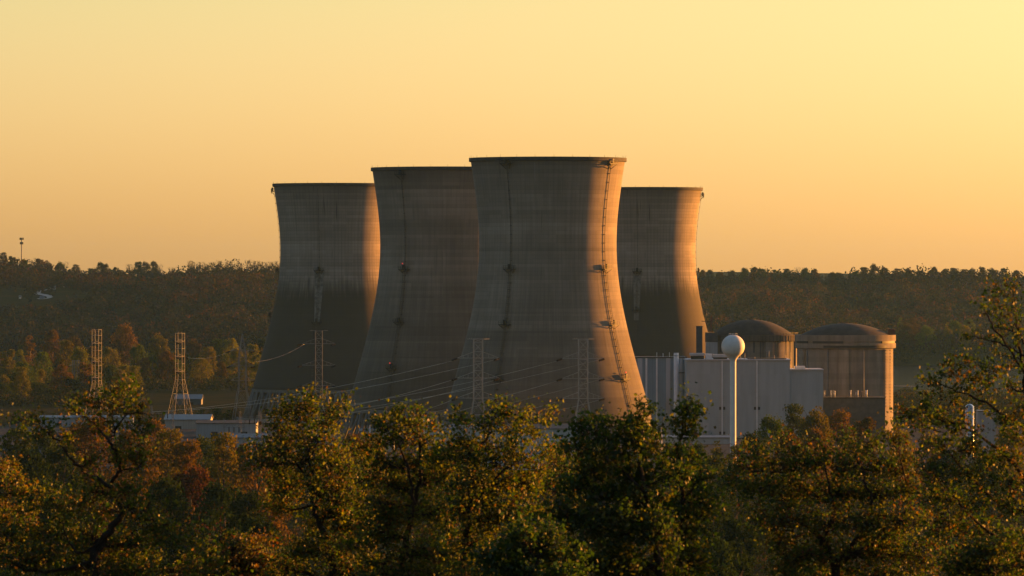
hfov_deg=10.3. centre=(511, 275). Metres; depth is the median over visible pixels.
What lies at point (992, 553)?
oak tree
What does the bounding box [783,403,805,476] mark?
tree
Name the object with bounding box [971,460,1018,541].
tree
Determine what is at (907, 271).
tree
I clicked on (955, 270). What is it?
tree
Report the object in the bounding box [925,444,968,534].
tree
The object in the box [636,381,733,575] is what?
oak tree
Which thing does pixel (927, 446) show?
tree
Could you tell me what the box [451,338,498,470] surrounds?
lattice pylon
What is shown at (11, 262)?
tree
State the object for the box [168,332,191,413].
lattice pylon
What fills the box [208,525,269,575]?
tree
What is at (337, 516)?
oak tree
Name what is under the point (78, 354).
tree
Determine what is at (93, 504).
tree
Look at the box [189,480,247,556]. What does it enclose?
tree
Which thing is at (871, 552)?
oak tree
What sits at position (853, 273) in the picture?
tree
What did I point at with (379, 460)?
tree
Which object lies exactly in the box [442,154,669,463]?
cooling tower
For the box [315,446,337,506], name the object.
tree
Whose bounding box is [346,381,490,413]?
power line
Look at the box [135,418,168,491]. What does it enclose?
tree
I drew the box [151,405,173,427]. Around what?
substation gantry
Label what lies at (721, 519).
tree
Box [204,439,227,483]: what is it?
tree
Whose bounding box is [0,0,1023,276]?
sky
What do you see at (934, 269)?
tree
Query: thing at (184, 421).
switch house
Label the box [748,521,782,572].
tree
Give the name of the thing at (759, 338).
reactor building
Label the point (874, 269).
tree
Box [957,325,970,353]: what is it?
tree
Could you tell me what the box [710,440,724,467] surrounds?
tree
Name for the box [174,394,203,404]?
gabled barn
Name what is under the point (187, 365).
tree
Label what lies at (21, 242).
phone mast
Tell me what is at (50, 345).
tree
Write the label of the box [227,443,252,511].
tree
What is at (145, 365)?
tree
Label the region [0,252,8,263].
tree
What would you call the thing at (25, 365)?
tree
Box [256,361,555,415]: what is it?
power line
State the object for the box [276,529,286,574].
tree
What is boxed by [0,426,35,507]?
tree
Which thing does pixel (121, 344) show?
tree
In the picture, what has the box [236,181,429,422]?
cooling tower
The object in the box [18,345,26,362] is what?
tree
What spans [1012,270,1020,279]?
tree
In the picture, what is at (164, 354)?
tree
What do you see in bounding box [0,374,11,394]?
tree
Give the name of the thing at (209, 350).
tree
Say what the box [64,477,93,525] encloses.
tree
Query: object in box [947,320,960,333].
tree
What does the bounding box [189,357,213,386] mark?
tree
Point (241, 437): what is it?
long shed
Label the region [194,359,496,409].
power line
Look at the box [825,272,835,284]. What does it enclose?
tree
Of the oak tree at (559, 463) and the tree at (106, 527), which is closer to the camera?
the oak tree at (559, 463)
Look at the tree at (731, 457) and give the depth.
1899.76 m
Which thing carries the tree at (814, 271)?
on the ground
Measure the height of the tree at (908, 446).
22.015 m
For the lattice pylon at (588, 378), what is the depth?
1899.13 m
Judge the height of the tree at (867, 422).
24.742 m
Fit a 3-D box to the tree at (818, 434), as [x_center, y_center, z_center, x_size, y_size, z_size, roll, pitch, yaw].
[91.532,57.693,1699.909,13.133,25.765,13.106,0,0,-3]
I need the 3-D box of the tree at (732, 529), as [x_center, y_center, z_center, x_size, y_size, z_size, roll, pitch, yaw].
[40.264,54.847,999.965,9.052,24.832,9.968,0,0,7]
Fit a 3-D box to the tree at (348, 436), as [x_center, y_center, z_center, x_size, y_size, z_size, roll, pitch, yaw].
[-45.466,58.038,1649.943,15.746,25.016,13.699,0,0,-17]
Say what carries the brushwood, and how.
on the ground
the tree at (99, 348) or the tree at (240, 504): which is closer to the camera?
the tree at (240, 504)
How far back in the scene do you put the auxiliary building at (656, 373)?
2450.00 m
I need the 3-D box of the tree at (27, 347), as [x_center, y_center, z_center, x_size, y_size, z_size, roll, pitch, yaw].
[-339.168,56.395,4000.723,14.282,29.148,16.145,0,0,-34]
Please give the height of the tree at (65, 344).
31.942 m
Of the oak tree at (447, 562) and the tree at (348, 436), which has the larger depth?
the tree at (348, 436)
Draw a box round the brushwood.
[0,359,252,406]
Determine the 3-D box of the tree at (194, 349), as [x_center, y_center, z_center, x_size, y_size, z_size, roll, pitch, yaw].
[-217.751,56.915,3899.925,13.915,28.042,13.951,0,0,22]
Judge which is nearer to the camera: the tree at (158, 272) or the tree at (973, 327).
the tree at (973, 327)
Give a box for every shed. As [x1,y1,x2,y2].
[39,415,134,426]
[218,434,267,449]
[660,435,736,443]
[975,410,995,453]
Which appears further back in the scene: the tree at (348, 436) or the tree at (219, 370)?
the tree at (219, 370)
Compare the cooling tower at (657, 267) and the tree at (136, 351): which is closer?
the cooling tower at (657, 267)
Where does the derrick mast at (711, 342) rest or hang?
on the ground
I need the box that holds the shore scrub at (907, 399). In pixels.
[893,386,1023,425]
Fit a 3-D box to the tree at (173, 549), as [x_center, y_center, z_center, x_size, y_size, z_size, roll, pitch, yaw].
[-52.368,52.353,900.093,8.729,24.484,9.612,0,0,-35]
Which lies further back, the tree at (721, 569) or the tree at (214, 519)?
the tree at (214, 519)
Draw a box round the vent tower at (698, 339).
[696,326,702,352]
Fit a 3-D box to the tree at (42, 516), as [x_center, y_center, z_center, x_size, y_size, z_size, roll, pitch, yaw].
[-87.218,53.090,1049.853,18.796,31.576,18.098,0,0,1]
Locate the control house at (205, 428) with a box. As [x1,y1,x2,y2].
[195,420,257,437]
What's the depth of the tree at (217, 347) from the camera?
3898.38 m
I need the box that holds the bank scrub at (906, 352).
[893,340,1023,363]
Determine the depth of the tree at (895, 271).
5892.97 m
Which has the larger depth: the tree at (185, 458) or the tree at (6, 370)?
the tree at (6, 370)
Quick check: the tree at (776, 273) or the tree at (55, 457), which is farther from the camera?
the tree at (776, 273)
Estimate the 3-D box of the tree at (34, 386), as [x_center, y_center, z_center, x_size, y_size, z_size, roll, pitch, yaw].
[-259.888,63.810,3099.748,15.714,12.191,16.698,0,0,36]
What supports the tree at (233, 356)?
on the ground
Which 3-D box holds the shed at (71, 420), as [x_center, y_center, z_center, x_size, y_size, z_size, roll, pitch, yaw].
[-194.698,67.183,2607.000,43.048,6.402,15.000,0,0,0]
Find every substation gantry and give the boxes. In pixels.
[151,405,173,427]
[223,419,244,433]
[239,411,259,433]
[259,413,280,432]
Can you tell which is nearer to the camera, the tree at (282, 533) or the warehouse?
the tree at (282, 533)
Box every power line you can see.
[157,360,454,411]
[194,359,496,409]
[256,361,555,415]
[264,360,596,419]
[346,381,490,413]
[390,381,555,418]
[435,379,599,417]
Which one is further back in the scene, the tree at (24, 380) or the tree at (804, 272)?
the tree at (804, 272)
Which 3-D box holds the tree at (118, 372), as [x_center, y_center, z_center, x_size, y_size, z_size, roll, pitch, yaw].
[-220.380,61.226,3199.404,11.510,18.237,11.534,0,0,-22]
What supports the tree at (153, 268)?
on the ground
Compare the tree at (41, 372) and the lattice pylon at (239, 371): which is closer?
the lattice pylon at (239, 371)
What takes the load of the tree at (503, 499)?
on the ground
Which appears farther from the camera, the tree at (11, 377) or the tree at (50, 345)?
the tree at (50, 345)
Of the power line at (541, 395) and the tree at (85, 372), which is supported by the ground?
the tree at (85, 372)
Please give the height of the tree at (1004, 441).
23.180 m
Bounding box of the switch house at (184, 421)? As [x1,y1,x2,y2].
[164,414,213,428]
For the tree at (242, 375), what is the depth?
3398.90 m
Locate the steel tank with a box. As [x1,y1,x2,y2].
[965,404,973,457]
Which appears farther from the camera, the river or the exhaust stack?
the river
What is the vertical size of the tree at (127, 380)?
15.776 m
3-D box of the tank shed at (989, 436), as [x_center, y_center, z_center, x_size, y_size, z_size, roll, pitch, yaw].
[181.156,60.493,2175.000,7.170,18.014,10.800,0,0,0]
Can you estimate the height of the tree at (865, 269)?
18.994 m
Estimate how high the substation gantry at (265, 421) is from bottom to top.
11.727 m
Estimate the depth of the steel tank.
2148.61 m
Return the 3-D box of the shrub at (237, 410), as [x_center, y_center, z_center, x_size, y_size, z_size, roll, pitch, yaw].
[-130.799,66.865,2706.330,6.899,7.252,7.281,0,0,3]
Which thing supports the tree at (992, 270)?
on the ground
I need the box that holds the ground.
[0,272,1023,575]
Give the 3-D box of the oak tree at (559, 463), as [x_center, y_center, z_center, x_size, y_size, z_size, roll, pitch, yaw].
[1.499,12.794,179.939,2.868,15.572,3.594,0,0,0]
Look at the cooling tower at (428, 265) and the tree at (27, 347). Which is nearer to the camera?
the cooling tower at (428, 265)
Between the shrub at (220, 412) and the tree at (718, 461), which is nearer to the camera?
the tree at (718, 461)
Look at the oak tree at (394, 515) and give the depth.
147.73 m
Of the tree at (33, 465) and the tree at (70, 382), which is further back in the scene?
the tree at (70, 382)
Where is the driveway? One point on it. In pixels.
(46, 295)
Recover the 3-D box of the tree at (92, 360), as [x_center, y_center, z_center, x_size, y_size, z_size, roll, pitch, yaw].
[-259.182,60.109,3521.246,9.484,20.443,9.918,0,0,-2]
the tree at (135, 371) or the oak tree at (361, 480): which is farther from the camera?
the tree at (135, 371)
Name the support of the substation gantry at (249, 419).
on the ground
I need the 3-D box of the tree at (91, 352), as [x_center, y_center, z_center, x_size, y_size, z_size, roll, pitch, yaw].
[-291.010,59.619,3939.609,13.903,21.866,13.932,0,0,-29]
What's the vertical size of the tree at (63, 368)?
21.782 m
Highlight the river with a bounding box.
[893,365,1023,394]
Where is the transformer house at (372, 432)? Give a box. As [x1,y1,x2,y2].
[359,428,394,451]
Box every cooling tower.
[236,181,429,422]
[328,164,478,449]
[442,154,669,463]
[616,185,708,357]
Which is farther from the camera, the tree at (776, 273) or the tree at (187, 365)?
the tree at (776, 273)
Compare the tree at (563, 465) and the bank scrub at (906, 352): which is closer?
the tree at (563, 465)
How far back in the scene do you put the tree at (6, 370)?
3434.07 m
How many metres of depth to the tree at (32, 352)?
4057.22 m
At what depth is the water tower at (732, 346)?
1998.94 m
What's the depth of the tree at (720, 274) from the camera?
5893.55 m
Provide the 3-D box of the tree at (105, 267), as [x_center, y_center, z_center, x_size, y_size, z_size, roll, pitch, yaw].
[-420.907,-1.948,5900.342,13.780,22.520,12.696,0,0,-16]
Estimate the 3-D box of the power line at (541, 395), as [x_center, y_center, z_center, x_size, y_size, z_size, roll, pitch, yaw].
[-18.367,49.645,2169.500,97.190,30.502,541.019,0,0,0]
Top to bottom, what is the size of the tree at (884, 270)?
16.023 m
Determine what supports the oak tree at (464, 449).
on the ground
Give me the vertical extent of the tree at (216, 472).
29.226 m
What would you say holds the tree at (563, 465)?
on the ground
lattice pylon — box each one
[85,329,106,412]
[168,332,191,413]
[226,334,254,419]
[297,330,335,429]
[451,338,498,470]
[556,338,604,442]
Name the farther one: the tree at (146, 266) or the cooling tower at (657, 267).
the tree at (146, 266)
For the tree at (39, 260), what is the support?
on the ground
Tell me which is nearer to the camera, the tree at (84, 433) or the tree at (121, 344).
the tree at (84, 433)
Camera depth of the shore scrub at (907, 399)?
2998.16 m
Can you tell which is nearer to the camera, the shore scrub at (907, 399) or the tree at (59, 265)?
the shore scrub at (907, 399)
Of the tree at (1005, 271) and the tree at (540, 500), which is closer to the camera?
the tree at (540, 500)
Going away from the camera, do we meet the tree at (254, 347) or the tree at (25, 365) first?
the tree at (25, 365)
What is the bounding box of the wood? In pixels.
[0,256,1023,354]
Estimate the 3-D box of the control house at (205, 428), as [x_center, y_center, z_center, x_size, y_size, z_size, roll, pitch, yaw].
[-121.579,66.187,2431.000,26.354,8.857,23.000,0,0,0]
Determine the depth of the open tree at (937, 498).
145.70 m
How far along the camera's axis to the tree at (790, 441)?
1748.22 m
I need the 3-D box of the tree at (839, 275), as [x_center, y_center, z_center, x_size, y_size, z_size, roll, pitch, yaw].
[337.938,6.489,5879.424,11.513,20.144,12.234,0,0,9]
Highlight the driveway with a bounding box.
[34,289,52,298]
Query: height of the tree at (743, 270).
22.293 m
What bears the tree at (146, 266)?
on the ground
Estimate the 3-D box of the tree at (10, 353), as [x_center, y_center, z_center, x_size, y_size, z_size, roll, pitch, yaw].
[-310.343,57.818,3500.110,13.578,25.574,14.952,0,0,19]
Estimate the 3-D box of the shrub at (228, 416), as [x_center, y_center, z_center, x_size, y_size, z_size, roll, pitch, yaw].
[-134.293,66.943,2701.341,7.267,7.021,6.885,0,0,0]
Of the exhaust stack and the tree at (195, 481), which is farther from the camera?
the exhaust stack
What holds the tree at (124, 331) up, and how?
on the ground
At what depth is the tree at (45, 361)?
3348.99 m
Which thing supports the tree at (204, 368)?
on the ground
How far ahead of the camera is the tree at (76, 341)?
4047.98 m
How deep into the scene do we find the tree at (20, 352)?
3904.25 m
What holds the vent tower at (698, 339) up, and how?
on the ground
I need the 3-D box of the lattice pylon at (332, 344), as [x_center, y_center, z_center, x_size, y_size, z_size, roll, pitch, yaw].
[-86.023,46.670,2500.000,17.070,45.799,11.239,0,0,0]
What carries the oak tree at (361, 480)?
on the ground
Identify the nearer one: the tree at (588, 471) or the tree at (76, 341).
the tree at (588, 471)
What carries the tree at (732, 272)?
on the ground
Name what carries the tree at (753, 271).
on the ground
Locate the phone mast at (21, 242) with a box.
[20,238,23,261]
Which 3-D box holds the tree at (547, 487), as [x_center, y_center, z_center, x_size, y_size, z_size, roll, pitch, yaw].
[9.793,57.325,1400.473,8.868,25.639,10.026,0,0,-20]
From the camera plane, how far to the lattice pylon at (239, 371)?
2479.09 m
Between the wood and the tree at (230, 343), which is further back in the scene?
the wood
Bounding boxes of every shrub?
[195,409,208,413]
[205,407,219,419]
[215,407,226,419]
[222,409,235,419]
[230,409,242,417]
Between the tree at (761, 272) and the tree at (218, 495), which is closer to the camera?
the tree at (218, 495)
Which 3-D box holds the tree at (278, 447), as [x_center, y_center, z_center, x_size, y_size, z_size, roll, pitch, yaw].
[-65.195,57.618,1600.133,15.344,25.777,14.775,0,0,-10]
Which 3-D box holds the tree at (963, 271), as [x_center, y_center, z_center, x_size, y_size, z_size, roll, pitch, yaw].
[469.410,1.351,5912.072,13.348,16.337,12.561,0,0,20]
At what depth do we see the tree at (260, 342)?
3798.18 m
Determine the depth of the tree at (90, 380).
3098.99 m
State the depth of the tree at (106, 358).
3498.97 m
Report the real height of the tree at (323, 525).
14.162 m
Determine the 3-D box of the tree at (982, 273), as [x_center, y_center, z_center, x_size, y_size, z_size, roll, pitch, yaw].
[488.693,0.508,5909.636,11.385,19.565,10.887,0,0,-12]
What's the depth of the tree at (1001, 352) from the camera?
4655.03 m
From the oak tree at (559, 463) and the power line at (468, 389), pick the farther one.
the power line at (468, 389)
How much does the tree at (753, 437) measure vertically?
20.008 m
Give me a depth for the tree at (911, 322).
4786.22 m
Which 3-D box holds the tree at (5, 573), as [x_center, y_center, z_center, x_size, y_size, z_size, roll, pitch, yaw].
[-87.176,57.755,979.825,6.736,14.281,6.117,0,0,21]
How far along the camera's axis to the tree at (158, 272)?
5879.85 m
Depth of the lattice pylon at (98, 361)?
2848.86 m
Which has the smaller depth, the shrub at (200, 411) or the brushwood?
the shrub at (200, 411)
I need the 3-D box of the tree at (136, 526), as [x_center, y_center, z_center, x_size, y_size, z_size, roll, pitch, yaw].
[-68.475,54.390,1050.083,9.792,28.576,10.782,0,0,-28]
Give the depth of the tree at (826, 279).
5875.95 m
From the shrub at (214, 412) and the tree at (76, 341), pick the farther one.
the tree at (76, 341)
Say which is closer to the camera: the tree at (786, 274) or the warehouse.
the warehouse
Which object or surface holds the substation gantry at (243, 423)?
on the ground
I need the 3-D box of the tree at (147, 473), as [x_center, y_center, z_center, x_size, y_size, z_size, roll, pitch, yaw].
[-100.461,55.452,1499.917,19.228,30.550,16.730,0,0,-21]
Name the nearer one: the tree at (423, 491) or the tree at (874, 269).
the tree at (423, 491)
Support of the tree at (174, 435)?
on the ground
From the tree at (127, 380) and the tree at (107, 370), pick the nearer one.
the tree at (127, 380)
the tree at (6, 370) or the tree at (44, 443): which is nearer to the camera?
the tree at (44, 443)
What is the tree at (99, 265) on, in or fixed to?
on the ground
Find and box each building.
[635,352,686,434]
[683,350,823,437]
[715,319,797,367]
[795,323,895,431]
[823,396,885,435]
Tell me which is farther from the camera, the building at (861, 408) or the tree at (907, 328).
the tree at (907, 328)
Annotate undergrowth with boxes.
[2,463,1023,575]
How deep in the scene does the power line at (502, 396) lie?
1993.90 m
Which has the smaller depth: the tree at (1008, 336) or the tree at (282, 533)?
the tree at (282, 533)
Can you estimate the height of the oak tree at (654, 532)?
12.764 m
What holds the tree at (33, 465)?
on the ground
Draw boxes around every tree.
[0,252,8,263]
[0,349,17,377]
[0,366,13,376]
[0,370,244,575]
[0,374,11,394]
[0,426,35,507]
[0,447,69,568]
[0,448,64,564]
[0,478,82,575]
[0,570,13,575]
[5,371,31,390]
[8,256,16,267]
[10,361,38,381]
[11,366,31,402]
[15,349,25,362]
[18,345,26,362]
[19,428,63,493]
[20,259,27,269]
[20,335,35,366]
[24,382,47,401]
[27,350,38,364]
[28,351,54,384]
[31,368,49,384]
[34,258,45,272]
[39,329,62,366]
[41,445,84,559]
[43,261,53,271]
[46,363,74,391]
[53,418,99,484]
[55,262,64,272]
[55,377,83,398]
[56,339,78,372]
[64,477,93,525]
[66,335,84,362]
[67,346,90,382]
[69,360,82,379]
[69,413,122,519]
[71,479,101,519]
[72,264,79,274]
[77,362,93,388]
[83,373,107,394]
[85,347,100,367]
[85,516,118,564]
[88,356,99,375]
[91,343,104,359]
[95,262,105,272]
[95,347,122,373]
[96,367,113,388]
[97,429,165,535]
[99,263,112,274]
[103,364,116,380]
[109,323,138,363]
[109,336,132,367]
[109,369,127,389]
[112,267,119,275]
[115,363,135,385]
[116,494,163,575]
[119,378,135,397]
[125,344,150,373]
[128,365,142,389]
[133,261,141,277]
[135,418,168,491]
[137,261,152,280]
[138,357,151,382]
[141,473,200,573]
[146,428,183,504]
[147,332,170,370]
[149,261,160,274]
[156,264,162,276]
[156,531,199,575]
[157,350,177,381]
[166,463,226,575]
[168,439,209,532]
[169,526,304,575]
[172,359,185,375]
[176,354,193,374]
[185,338,201,364]
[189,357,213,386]
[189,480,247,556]
[190,434,224,482]
[197,363,211,379]
[199,346,217,373]
[202,509,219,552]
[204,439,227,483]
[205,432,245,524]
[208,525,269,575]
[211,338,226,368]
[216,361,227,385]
[218,338,238,365]
[224,448,292,545]
[225,347,244,384]
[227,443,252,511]
[227,490,274,555]
[231,381,387,575]
[234,514,294,575]
[240,359,254,390]
[244,343,259,378]
[249,361,259,388]
[252,354,260,372]
[253,338,265,355]
[255,439,305,519]
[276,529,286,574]
[309,494,335,539]
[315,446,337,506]
[322,395,480,575]
[328,436,418,571]
[333,433,380,512]
[359,437,387,502]
[405,451,440,534]
[412,533,477,575]
[417,387,564,575]
[417,429,494,548]
[458,499,603,575]
[461,443,488,497]
[490,472,511,505]
[500,393,706,575]
[512,473,541,510]
[529,435,591,541]
[538,459,563,540]
[543,440,578,500]
[567,446,614,511]
[631,449,652,499]
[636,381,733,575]
[679,483,745,555]
[680,532,743,575]
[692,443,711,482]
[698,269,705,281]
[699,455,733,523]
[704,269,715,287]
[710,417,951,575]
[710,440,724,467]
[714,466,771,562]
[715,272,723,283]
[723,518,759,575]
[726,444,745,471]
[728,270,735,279]
[735,432,766,486]
[739,267,749,282]
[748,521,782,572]
[749,267,756,279]
[754,413,790,479]
[757,268,766,281]
[769,429,802,494]
[772,270,779,277]
[782,268,791,279]
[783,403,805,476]
[797,406,834,480]
[797,427,837,505]
[800,267,810,282]
[810,268,819,281]
[820,273,829,282]
[824,407,857,479]
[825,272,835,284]
[835,272,843,284]
[847,417,878,487]
[851,271,861,280]
[858,267,868,277]
[868,263,878,279]
[877,272,1023,575]
[878,267,887,275]
[880,429,917,492]
[891,268,902,276]
[895,322,915,341]
[896,323,917,352]
[904,268,913,277]
[909,318,919,333]
[913,434,947,505]
[914,325,936,351]
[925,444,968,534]
[930,266,938,278]
[930,521,1023,575]
[947,268,958,278]
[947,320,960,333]
[956,436,989,505]
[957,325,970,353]
[959,269,968,276]
[963,319,975,331]
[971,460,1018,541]
[977,267,985,277]
[986,267,998,277]
[987,426,1023,490]
[990,328,1007,348]
[995,318,1009,331]
[996,337,1004,353]
[999,268,1007,276]
[1006,326,1016,344]
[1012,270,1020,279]
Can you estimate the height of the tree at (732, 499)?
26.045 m
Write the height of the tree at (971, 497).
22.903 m
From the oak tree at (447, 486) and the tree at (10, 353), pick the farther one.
the tree at (10, 353)
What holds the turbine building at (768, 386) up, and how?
on the ground
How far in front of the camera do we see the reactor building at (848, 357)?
2481.83 m
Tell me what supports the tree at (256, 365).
on the ground
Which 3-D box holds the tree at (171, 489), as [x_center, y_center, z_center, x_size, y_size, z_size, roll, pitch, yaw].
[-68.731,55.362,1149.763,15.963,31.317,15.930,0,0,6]
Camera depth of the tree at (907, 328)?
4673.87 m
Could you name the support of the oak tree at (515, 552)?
on the ground
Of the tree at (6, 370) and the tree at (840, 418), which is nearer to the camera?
the tree at (840, 418)
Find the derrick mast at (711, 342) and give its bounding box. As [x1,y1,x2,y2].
[702,316,717,357]
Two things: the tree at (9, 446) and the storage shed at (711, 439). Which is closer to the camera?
the tree at (9, 446)
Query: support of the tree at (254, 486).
on the ground
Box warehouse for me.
[423,424,580,469]
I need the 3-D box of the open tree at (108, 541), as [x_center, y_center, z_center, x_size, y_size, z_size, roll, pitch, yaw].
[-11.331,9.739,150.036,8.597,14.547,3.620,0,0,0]
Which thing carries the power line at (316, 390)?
attached to the lattice pylon at (474, 370)
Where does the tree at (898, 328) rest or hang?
on the ground
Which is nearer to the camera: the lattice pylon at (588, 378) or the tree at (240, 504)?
the tree at (240, 504)
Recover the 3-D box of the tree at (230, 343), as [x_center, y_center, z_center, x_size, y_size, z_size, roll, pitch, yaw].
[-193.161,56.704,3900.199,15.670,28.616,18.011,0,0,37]
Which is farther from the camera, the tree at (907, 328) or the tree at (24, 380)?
the tree at (907, 328)
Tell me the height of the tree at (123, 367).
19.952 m
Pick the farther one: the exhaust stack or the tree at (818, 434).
the exhaust stack
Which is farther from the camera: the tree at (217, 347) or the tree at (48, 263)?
the tree at (48, 263)
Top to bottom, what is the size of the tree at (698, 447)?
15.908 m
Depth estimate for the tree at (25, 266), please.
5878.41 m
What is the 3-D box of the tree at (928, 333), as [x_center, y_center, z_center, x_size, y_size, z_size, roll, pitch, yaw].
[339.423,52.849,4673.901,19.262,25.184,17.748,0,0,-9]
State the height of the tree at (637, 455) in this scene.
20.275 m
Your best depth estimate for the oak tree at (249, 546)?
159.53 m
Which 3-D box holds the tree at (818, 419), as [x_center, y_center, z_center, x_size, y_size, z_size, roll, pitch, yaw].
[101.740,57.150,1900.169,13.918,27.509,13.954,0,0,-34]
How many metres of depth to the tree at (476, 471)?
1698.90 m
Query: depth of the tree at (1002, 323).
4809.47 m
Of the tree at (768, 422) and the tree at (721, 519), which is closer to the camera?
the tree at (721, 519)
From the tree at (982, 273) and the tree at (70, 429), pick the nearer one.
the tree at (70, 429)
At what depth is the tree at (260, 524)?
948.14 m
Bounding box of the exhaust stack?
[673,353,678,434]
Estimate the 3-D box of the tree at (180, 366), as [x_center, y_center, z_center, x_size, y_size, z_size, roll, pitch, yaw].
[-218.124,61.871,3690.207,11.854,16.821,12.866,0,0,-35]
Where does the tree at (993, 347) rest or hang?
on the ground
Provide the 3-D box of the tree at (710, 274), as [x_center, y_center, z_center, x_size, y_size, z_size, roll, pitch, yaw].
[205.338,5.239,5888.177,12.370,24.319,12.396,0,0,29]
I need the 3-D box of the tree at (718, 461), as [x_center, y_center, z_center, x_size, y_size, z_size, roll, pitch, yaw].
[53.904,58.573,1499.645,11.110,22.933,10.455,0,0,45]
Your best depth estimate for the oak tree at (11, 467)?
161.02 m
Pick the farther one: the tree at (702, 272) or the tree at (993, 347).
the tree at (702, 272)
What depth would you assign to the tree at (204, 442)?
1698.67 m
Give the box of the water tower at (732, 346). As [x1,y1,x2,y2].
[721,333,744,470]
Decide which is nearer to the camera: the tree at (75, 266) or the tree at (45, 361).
the tree at (45, 361)
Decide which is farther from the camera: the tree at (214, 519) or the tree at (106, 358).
the tree at (106, 358)
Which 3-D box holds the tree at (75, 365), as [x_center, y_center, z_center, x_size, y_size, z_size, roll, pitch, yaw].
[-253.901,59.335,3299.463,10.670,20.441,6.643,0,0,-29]
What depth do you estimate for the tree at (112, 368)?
3384.47 m
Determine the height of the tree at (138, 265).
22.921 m
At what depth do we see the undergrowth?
1492.56 m
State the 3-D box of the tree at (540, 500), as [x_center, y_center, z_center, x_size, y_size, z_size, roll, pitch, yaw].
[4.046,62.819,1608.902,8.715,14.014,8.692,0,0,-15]
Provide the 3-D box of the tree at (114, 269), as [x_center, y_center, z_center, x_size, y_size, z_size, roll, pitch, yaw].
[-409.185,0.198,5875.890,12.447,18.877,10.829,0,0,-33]
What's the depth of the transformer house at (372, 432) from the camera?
2230.00 m
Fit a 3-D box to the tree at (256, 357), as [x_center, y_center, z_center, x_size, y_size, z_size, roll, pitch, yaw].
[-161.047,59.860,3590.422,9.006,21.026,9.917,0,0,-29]
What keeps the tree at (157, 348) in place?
on the ground

